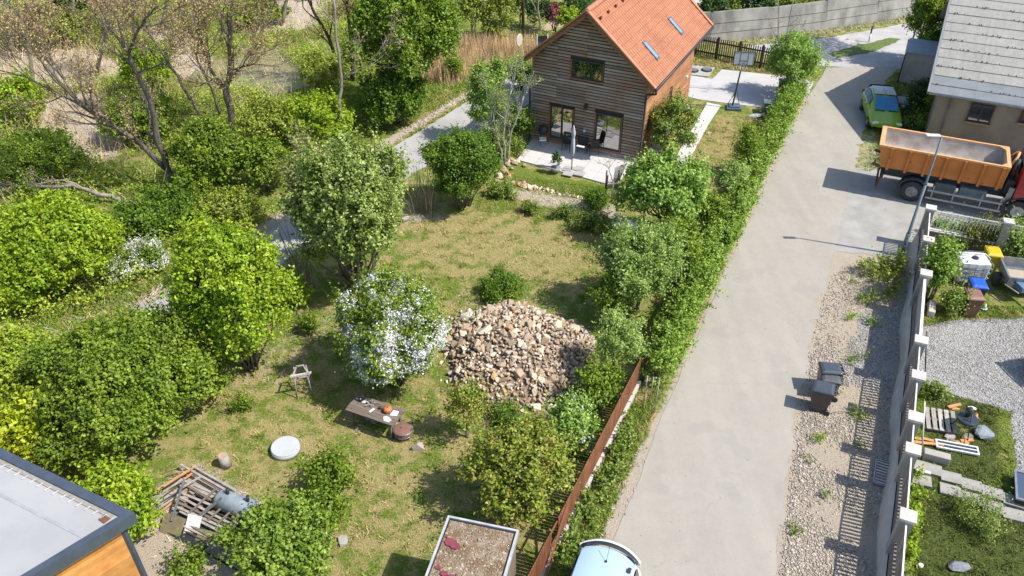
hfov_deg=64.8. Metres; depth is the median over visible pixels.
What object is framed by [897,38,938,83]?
lean to
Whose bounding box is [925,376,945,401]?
wall weed
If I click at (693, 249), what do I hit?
young tree
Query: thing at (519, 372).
rubble stone
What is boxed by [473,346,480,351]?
rubble stone
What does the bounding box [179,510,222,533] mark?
old plank
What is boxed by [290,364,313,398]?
trestle
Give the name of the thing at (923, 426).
leaning pole
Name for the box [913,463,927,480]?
wall weed
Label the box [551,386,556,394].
rubble stone
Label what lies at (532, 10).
background tree
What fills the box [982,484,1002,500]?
paving slab
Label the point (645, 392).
garden stake
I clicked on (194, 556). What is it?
bush
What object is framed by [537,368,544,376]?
rubble stone
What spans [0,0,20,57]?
bare tree
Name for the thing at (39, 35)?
bare tree
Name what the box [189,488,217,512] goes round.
old plank
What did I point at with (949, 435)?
garden scrap
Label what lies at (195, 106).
bare tree
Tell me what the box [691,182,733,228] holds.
cordon tree
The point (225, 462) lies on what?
log
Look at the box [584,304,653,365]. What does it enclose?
fruit tree
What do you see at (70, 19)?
bare tree
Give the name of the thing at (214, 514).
old plank
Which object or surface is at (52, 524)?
flat roof building
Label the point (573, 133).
parasol
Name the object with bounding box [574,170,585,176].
parasol weight
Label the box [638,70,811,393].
hedge
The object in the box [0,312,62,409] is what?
shrub
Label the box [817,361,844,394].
wheelie bin
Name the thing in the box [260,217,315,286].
brushwood
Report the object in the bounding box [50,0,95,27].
green scrub
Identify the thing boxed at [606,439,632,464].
verge weed
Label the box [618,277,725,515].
margin gravel
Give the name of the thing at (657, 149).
garden path
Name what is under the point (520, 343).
rubble stone
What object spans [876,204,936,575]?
garden wall
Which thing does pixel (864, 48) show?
grass verge
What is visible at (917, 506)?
wall weed
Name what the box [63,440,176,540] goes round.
lime shrub
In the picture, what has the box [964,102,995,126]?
window
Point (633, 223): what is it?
landing slab
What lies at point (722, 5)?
conifer
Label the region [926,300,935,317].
stone block
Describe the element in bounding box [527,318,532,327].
rubble stone
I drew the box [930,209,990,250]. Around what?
yard shrub
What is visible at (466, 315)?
rubble stone
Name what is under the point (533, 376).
rubble stone
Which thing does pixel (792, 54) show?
street tree
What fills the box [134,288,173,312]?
brushwood
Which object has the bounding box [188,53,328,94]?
pond water
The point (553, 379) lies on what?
rubble stone
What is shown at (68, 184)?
fallen tree
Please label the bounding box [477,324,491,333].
rubble stone
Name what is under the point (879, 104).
green car
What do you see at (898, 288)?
verge bush
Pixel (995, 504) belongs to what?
paving slab
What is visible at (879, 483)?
steel grating
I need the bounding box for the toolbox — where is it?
[1014,282,1023,292]
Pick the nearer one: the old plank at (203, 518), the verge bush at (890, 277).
the old plank at (203, 518)
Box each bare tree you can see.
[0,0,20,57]
[0,0,238,183]
[5,0,35,81]
[8,0,74,44]
[76,0,132,76]
[105,0,246,115]
[146,0,306,132]
[159,0,167,30]
[279,0,287,25]
[473,0,496,36]
[531,0,541,34]
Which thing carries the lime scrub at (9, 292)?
on the ground at (178, 446)
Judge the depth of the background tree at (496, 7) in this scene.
53.62 m
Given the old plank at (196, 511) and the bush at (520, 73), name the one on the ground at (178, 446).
the bush at (520, 73)
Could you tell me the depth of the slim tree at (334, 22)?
38.83 m
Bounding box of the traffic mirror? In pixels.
[516,34,522,54]
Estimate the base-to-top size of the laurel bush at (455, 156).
4.368 m
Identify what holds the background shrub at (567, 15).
on the meadow
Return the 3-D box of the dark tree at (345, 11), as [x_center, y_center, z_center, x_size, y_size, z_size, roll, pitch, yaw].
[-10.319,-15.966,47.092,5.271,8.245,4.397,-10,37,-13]
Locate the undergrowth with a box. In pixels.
[0,0,386,211]
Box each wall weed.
[882,480,937,510]
[904,545,915,575]
[905,538,921,568]
[908,492,929,510]
[908,506,928,526]
[910,512,923,537]
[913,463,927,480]
[920,379,929,389]
[920,383,938,399]
[924,376,953,400]
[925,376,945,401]
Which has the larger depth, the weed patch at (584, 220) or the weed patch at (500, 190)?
the weed patch at (500, 190)
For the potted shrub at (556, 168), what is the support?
on the patio
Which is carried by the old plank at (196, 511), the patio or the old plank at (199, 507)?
the old plank at (199, 507)
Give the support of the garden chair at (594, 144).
on the patio
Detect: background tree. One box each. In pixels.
[451,0,490,38]
[484,0,521,34]
[503,0,530,24]
[525,0,554,28]
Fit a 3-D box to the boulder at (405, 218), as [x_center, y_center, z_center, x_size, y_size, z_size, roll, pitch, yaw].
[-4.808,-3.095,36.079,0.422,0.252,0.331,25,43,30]
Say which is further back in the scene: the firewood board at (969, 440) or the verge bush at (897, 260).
the verge bush at (897, 260)
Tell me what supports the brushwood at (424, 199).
on the ground at (178, 446)
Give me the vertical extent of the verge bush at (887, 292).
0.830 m
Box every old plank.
[173,504,221,527]
[174,500,233,529]
[176,515,216,541]
[177,496,229,523]
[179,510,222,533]
[180,463,224,489]
[180,482,233,514]
[181,492,233,515]
[183,525,223,543]
[185,480,215,494]
[189,472,221,490]
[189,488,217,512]
[191,465,236,491]
[192,486,213,498]
[208,508,220,519]
[217,512,229,524]
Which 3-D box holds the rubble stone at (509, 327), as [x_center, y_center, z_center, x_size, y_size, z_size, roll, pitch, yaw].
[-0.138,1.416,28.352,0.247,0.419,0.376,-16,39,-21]
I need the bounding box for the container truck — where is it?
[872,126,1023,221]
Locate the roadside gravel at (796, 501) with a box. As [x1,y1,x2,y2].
[778,269,903,575]
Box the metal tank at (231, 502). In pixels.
[213,487,258,518]
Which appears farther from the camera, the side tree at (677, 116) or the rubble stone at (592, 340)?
the side tree at (677, 116)
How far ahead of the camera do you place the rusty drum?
25.40 m
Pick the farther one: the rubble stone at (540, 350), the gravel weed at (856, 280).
the gravel weed at (856, 280)
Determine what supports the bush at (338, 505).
on the ground at (178, 446)
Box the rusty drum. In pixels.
[393,421,412,441]
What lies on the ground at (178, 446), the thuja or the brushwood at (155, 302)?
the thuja
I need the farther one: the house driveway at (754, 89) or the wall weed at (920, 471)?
the house driveway at (754, 89)
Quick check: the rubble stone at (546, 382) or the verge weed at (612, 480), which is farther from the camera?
the rubble stone at (546, 382)
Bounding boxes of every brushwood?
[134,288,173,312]
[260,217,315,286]
[401,160,450,218]
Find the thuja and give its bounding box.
[957,202,1016,250]
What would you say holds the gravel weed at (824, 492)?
on the ground at (178, 446)
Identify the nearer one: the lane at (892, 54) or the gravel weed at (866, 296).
the gravel weed at (866, 296)
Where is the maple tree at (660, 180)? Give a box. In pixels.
[602,138,721,225]
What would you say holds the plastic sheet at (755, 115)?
on the ground at (178, 446)
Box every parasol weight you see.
[562,165,573,170]
[562,170,574,176]
[573,165,585,170]
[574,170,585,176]
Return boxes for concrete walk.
[677,102,720,163]
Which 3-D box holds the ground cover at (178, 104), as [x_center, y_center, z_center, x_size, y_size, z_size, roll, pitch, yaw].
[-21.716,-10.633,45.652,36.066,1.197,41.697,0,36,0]
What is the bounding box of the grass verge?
[828,38,899,57]
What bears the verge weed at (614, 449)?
on the ground at (178, 446)
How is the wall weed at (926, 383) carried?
on the ground at (178, 446)
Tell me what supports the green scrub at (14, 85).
on the ground at (178, 446)
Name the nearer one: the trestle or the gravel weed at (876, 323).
the trestle
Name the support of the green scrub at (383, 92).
on the ground at (178, 446)
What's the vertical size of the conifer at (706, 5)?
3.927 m
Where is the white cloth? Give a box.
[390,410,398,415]
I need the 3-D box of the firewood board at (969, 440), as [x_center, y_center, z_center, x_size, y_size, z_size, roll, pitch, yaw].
[14.361,4.806,25.450,0.420,0.030,0.110,-2,36,-3]
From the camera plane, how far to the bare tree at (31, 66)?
46.06 m
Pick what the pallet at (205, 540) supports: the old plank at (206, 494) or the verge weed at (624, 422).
the old plank at (206, 494)
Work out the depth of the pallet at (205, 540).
23.02 m
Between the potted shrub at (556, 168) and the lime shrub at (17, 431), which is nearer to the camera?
the lime shrub at (17, 431)
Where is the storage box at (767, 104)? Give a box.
[762,99,775,113]
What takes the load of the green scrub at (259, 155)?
on the ground at (178, 446)
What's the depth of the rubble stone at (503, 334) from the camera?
28.15 m
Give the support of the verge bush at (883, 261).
on the ground at (178, 446)
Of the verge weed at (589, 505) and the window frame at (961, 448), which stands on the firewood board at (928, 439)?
the window frame at (961, 448)
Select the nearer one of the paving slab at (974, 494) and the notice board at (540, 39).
the paving slab at (974, 494)
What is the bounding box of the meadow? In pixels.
[522,27,561,44]
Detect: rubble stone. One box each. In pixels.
[451,340,457,347]
[457,337,466,347]
[459,311,472,319]
[460,330,466,336]
[473,340,480,346]
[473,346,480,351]
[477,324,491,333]
[480,344,485,352]
[486,304,494,314]
[491,371,495,379]
[496,362,505,367]
[499,328,506,337]
[499,377,510,381]
[501,387,507,395]
[504,351,512,355]
[505,324,512,330]
[507,299,513,304]
[507,330,515,338]
[507,340,515,346]
[511,356,520,362]
[514,368,523,376]
[517,340,523,347]
[519,318,527,326]
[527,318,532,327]
[529,373,537,379]
[532,387,536,395]
[536,332,540,339]
[536,397,543,403]
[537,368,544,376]
[538,348,543,353]
[538,376,544,383]
[541,337,549,345]
[542,367,553,372]
[543,379,551,384]
[547,376,556,383]
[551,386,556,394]
[553,320,561,328]
[557,376,564,383]
[570,358,576,364]
[571,345,578,351]
[572,324,579,330]
[590,336,596,344]
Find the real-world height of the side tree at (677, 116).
3.895 m
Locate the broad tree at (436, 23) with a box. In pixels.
[339,0,470,116]
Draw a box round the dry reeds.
[417,27,554,85]
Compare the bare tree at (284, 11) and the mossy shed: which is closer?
the mossy shed
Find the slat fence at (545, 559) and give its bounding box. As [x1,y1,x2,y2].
[528,358,640,575]
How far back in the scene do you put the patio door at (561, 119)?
41.47 m
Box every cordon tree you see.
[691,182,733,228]
[708,152,759,194]
[727,115,768,162]
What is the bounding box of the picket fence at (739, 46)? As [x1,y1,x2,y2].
[694,37,804,69]
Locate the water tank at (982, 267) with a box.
[950,250,993,286]
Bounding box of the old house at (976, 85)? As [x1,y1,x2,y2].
[924,0,1023,160]
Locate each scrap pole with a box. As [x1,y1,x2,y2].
[170,478,184,520]
[199,497,221,516]
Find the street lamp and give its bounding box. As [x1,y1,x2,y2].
[900,134,942,254]
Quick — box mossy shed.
[425,515,518,575]
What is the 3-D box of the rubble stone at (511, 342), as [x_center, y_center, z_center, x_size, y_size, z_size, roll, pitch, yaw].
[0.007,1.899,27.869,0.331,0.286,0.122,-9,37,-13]
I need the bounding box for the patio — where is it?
[517,139,633,185]
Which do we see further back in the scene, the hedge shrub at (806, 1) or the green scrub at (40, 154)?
the hedge shrub at (806, 1)
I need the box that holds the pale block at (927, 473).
[914,467,930,475]
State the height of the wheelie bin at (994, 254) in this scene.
1.000 m
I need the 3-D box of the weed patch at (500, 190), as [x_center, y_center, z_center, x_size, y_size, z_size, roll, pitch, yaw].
[-0.407,-4.844,37.704,1.835,1.332,1.768,6,37,8]
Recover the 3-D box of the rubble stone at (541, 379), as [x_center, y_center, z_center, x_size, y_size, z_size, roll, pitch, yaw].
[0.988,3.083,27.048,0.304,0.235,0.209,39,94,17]
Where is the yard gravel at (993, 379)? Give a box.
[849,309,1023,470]
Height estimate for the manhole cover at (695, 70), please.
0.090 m
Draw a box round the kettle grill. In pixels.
[538,124,548,143]
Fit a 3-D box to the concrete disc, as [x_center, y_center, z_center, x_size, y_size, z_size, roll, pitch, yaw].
[-7.055,4.992,25.121,0.900,0.210,0.900,0,36,0]
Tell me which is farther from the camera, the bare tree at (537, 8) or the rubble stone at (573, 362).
the bare tree at (537, 8)
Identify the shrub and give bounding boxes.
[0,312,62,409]
[0,375,70,462]
[7,290,243,475]
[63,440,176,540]
[152,198,304,371]
[221,378,258,416]
[283,266,317,306]
[288,299,324,335]
[429,366,494,444]
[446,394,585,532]
[474,258,533,303]
[479,17,505,38]
[482,389,530,429]
[533,26,552,44]
[543,0,560,33]
[548,148,562,173]
[555,1,580,25]
[561,0,589,10]
[573,0,595,13]
[577,176,613,212]
[766,0,805,6]
[801,0,823,2]
[898,75,930,112]
[902,102,929,131]
[915,228,971,301]
[921,90,934,112]
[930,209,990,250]
[934,264,982,318]
[947,477,1023,543]
[996,205,1023,257]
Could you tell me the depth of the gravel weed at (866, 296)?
31.26 m
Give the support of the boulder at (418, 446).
on the ground at (178, 446)
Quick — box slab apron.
[691,65,714,76]
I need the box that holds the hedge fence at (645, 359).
[642,99,777,382]
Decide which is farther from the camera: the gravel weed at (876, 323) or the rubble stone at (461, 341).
the gravel weed at (876, 323)
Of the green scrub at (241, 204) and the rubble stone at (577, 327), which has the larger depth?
the green scrub at (241, 204)
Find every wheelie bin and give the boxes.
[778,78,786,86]
[809,379,837,415]
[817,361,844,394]
[821,375,843,401]
[960,287,985,316]
[966,276,988,295]
[983,245,1003,272]
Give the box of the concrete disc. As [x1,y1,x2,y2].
[270,436,300,461]
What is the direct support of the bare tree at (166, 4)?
on the ground at (178, 446)
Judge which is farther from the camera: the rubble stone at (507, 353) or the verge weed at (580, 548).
the rubble stone at (507, 353)
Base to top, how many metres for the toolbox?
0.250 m
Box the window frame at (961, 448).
[935,439,979,455]
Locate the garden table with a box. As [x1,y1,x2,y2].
[345,394,405,439]
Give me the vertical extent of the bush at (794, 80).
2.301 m
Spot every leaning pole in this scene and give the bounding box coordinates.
[922,401,925,449]
[924,331,926,371]
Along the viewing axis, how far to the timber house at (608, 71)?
39.88 m
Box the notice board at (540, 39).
[537,34,547,43]
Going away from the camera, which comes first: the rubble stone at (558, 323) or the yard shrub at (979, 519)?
the yard shrub at (979, 519)
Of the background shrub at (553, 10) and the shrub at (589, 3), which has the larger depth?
the shrub at (589, 3)
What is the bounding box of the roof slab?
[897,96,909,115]
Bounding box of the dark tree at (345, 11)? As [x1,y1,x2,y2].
[295,0,361,80]
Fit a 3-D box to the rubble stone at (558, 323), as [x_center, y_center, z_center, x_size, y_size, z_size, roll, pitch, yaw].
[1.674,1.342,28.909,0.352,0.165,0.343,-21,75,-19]
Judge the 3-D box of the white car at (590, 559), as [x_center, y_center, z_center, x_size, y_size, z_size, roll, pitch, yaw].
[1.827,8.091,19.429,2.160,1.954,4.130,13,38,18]
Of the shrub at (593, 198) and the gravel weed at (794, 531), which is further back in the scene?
the shrub at (593, 198)
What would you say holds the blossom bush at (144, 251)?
on the ground at (178, 446)
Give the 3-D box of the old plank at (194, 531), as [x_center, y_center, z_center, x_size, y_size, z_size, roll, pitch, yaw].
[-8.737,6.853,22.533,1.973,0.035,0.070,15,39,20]
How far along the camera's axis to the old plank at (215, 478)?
24.09 m
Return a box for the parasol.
[571,125,575,169]
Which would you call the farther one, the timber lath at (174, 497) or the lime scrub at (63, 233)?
the lime scrub at (63, 233)
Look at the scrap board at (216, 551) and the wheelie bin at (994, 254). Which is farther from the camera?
the wheelie bin at (994, 254)
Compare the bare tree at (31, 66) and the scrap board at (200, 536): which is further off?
the bare tree at (31, 66)
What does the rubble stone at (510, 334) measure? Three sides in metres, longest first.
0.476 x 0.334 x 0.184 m
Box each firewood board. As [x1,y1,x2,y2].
[913,440,943,445]
[924,437,934,441]
[947,403,961,407]
[960,438,973,441]
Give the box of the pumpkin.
[383,405,391,412]
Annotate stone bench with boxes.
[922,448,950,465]
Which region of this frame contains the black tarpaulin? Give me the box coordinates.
[158,494,244,549]
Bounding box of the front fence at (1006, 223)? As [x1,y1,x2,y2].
[929,211,1023,256]
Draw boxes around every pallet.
[175,493,242,543]
[923,407,957,434]
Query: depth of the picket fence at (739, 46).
51.45 m
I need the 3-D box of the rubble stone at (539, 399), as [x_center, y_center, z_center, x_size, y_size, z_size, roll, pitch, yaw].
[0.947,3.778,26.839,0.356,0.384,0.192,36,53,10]
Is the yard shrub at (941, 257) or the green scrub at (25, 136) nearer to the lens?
the yard shrub at (941, 257)
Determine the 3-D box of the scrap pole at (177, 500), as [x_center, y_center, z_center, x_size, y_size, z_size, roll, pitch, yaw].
[-9.524,6.032,22.995,0.050,0.496,1.157,3,36,4]
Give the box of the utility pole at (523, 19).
[521,0,524,38]
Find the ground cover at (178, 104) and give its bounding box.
[0,0,454,328]
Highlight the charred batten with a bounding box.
[200,550,227,565]
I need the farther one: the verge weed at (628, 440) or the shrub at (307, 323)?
the shrub at (307, 323)
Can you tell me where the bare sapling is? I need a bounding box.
[769,0,805,78]
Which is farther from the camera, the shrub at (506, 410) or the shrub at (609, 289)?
the shrub at (609, 289)
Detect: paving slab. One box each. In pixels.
[912,473,931,488]
[913,460,941,477]
[939,482,960,498]
[940,470,961,485]
[961,477,981,493]
[961,490,981,506]
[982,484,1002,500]
[982,497,1002,515]
[1002,506,1023,523]
[1003,492,1023,510]
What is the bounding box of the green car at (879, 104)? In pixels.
[859,84,904,127]
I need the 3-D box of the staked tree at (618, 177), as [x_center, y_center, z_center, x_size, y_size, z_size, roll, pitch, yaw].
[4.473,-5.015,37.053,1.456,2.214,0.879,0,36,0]
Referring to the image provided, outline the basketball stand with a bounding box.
[726,51,755,110]
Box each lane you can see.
[524,22,563,36]
[748,22,937,68]
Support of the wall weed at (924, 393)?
on the ground at (178, 446)
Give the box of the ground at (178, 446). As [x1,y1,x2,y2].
[0,0,1023,575]
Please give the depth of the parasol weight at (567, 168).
39.95 m
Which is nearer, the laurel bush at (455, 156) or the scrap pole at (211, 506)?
the scrap pole at (211, 506)
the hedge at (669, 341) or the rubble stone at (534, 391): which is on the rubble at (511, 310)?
the rubble stone at (534, 391)
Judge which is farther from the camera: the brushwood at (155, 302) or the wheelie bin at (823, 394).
the brushwood at (155, 302)
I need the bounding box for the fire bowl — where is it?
[950,407,978,440]
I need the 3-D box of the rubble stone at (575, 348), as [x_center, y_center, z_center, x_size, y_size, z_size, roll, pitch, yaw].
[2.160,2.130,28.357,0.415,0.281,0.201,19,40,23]
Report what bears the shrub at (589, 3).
on the ground at (178, 446)
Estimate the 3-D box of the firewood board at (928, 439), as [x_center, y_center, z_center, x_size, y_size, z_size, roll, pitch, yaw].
[13.367,4.838,25.406,0.800,0.030,0.110,12,38,16]
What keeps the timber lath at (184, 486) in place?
on the timber lath at (164, 493)
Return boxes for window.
[570,58,603,84]
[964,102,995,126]
[1017,111,1023,124]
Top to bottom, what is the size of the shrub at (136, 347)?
4.703 m
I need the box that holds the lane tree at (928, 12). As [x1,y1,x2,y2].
[902,0,946,41]
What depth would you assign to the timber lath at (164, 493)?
23.43 m
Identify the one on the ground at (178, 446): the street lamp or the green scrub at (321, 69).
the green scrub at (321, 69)
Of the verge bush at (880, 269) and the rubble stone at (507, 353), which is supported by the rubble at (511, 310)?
the rubble stone at (507, 353)
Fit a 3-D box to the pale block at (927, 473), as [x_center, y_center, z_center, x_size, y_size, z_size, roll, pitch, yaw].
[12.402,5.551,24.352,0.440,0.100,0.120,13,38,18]
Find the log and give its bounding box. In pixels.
[217,452,231,469]
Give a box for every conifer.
[697,0,722,11]
[713,0,735,10]
[721,0,752,10]
[739,0,767,8]
[751,0,777,7]
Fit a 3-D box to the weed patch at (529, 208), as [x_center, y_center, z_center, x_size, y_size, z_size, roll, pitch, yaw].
[0.928,-3.815,36.559,1.178,1.020,1.150,18,40,23]
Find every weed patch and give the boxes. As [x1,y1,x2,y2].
[484,174,521,201]
[519,194,542,217]
[548,174,579,220]
[566,205,615,235]
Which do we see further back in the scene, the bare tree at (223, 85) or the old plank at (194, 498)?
the bare tree at (223, 85)
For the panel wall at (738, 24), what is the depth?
55.98 m
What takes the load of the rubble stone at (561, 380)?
on the rubble at (511, 310)
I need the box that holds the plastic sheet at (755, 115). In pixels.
[748,114,764,117]
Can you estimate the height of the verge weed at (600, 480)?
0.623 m
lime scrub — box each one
[0,178,127,295]
[0,227,64,319]
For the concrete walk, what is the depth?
44.11 m
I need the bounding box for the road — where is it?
[610,66,897,575]
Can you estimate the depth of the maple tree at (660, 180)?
32.72 m
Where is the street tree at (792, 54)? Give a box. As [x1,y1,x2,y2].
[764,22,835,85]
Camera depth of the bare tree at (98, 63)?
47.55 m
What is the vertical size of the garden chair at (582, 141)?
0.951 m
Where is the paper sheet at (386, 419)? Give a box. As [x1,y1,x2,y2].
[383,416,390,421]
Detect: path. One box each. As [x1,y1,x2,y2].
[0,63,532,443]
[642,104,689,157]
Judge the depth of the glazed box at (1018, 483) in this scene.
23.69 m
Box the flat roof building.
[0,448,147,575]
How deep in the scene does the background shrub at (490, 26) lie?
54.21 m
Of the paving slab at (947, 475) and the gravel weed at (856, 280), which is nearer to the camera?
the paving slab at (947, 475)
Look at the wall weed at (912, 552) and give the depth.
21.84 m
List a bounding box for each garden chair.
[561,135,570,150]
[577,137,587,153]
[587,140,599,156]
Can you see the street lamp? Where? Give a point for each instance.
(906, 239)
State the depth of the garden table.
25.54 m
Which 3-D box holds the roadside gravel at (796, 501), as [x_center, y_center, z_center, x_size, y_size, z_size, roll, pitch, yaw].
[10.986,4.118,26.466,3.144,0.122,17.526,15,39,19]
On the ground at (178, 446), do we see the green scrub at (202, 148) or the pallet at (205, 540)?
the green scrub at (202, 148)
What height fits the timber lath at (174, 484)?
0.030 m
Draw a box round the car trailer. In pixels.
[991,256,1023,286]
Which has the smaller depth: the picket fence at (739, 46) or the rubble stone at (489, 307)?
the rubble stone at (489, 307)
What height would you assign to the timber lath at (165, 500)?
0.030 m
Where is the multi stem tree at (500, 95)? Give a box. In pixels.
[469,51,544,164]
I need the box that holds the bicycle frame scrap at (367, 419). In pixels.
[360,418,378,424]
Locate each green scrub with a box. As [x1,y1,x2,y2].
[0,60,51,121]
[0,119,77,169]
[0,128,94,195]
[5,0,99,42]
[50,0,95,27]
[88,76,181,141]
[95,176,208,239]
[108,28,179,91]
[161,103,250,194]
[187,178,267,232]
[224,0,295,24]
[226,128,290,191]
[228,93,293,141]
[276,85,371,147]
[294,46,351,89]
[353,61,429,127]
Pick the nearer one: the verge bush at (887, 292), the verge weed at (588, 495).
the verge weed at (588, 495)
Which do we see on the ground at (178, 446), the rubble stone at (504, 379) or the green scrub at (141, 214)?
the green scrub at (141, 214)
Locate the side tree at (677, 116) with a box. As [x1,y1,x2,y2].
[645,87,711,151]
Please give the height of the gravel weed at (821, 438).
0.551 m
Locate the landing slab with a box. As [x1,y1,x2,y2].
[611,220,637,229]
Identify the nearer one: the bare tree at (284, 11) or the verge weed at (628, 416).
the verge weed at (628, 416)
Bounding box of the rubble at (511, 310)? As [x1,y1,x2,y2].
[433,300,596,413]
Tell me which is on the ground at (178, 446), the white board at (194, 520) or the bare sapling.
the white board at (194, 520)
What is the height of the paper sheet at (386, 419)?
0.020 m
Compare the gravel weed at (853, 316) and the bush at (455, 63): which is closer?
the gravel weed at (853, 316)
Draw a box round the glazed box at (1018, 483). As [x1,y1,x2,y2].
[1012,469,1023,505]
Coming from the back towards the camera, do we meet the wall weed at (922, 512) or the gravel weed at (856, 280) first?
the gravel weed at (856, 280)
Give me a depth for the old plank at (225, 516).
22.73 m
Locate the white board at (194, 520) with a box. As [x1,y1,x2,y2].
[184,514,201,532]
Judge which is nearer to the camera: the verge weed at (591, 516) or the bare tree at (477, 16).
the verge weed at (591, 516)
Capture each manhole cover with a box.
[691,68,698,72]
[701,67,711,71]
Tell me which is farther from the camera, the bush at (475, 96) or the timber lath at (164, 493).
the bush at (475, 96)
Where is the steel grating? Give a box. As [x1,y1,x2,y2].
[873,458,912,490]
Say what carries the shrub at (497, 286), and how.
on the ground at (178, 446)
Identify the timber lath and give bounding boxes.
[147,466,194,495]
[149,480,181,499]
[151,476,200,506]
[152,487,185,509]
[154,489,189,516]
[155,473,192,499]
[155,478,182,501]
[157,482,196,509]
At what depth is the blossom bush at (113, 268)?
32.02 m
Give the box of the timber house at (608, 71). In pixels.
[514,0,713,160]
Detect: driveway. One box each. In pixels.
[688,69,813,107]
[834,167,1022,259]
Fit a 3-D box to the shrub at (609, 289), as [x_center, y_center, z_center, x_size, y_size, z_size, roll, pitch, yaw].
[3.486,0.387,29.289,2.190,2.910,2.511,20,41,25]
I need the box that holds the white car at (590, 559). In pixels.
[567,539,641,575]
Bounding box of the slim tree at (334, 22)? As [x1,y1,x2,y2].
[312,0,412,129]
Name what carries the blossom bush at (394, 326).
on the ground at (178, 446)
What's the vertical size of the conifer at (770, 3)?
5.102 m
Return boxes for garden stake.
[642,376,647,407]
[648,377,653,409]
[654,378,659,411]
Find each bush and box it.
[95,236,139,285]
[113,229,171,277]
[158,526,227,575]
[202,483,340,575]
[264,116,329,196]
[272,120,415,289]
[289,473,363,529]
[297,419,371,504]
[317,255,476,390]
[404,121,510,209]
[437,51,467,77]
[459,47,514,142]
[490,131,528,159]
[499,97,542,142]
[503,46,532,90]
[543,379,607,460]
[562,333,636,415]
[623,148,646,189]
[770,68,814,105]
[852,253,880,281]
[868,244,890,275]
[870,284,896,301]
[874,273,902,299]
[877,246,912,273]
[878,256,902,276]
[881,259,913,286]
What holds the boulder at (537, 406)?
on the ground at (178, 446)
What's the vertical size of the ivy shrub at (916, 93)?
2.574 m
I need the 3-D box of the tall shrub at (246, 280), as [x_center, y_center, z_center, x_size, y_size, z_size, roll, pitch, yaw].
[-9.143,-0.022,26.412,4.399,6.894,4.467,24,43,29]
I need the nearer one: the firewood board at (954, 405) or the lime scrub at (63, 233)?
the firewood board at (954, 405)
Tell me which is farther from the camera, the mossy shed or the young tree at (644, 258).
the young tree at (644, 258)
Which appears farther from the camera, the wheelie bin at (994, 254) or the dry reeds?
the dry reeds
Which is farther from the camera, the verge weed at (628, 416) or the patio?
the patio
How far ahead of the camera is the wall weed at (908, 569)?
21.57 m
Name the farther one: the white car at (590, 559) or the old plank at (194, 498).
the old plank at (194, 498)
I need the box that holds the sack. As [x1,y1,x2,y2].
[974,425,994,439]
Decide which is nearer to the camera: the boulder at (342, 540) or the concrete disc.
the boulder at (342, 540)
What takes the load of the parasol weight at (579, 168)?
on the patio
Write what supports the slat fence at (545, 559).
on the ground at (178, 446)
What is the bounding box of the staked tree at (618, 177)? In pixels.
[594,154,626,202]
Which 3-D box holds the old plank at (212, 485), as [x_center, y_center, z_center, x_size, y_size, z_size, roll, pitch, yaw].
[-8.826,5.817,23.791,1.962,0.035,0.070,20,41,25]
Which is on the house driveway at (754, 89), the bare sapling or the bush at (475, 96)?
the bare sapling
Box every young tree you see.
[581,194,701,309]
[657,209,719,283]
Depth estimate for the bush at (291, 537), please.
20.86 m
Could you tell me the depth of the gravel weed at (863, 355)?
28.60 m
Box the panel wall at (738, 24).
[702,0,915,42]
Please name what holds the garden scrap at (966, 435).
on the ground at (178, 446)
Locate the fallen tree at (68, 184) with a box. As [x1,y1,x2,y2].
[0,166,135,203]
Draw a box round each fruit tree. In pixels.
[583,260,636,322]
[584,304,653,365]
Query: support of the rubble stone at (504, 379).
on the rubble at (511, 310)
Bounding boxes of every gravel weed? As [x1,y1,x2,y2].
[786,519,805,535]
[812,421,831,445]
[819,483,830,498]
[845,308,860,320]
[846,272,863,284]
[847,350,857,364]
[849,288,876,304]
[849,402,870,421]
[853,435,865,451]
[854,346,874,362]
[861,312,887,328]
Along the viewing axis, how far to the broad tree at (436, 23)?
40.87 m
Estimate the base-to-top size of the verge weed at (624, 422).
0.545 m
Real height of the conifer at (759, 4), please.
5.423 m
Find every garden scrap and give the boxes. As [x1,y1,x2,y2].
[944,433,954,438]
[962,433,973,438]
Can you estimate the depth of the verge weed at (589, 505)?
23.04 m
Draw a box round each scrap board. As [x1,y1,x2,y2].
[159,512,185,535]
[195,528,219,544]
[204,542,228,565]
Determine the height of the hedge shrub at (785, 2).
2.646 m
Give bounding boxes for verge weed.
[550,538,574,566]
[553,523,586,555]
[565,507,583,529]
[572,531,595,555]
[575,484,598,519]
[581,484,608,508]
[585,453,613,488]
[585,506,604,529]
[594,465,625,486]
[595,485,617,505]
[600,455,628,478]
[604,440,637,465]
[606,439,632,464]
[615,425,636,447]
[616,425,643,446]
[618,417,635,432]
[622,408,635,424]
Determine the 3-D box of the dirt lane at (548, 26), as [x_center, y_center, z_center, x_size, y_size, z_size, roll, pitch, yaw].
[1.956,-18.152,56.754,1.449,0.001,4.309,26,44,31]
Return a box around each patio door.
[548,104,574,140]
[593,112,622,153]
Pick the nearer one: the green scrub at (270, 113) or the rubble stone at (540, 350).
the rubble stone at (540, 350)
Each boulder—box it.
[338,535,347,547]
[402,216,409,221]
[411,442,424,450]
[530,403,540,410]
[948,561,970,571]
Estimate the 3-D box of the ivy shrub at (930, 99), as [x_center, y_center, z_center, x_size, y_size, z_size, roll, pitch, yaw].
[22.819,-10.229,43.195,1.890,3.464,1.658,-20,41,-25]

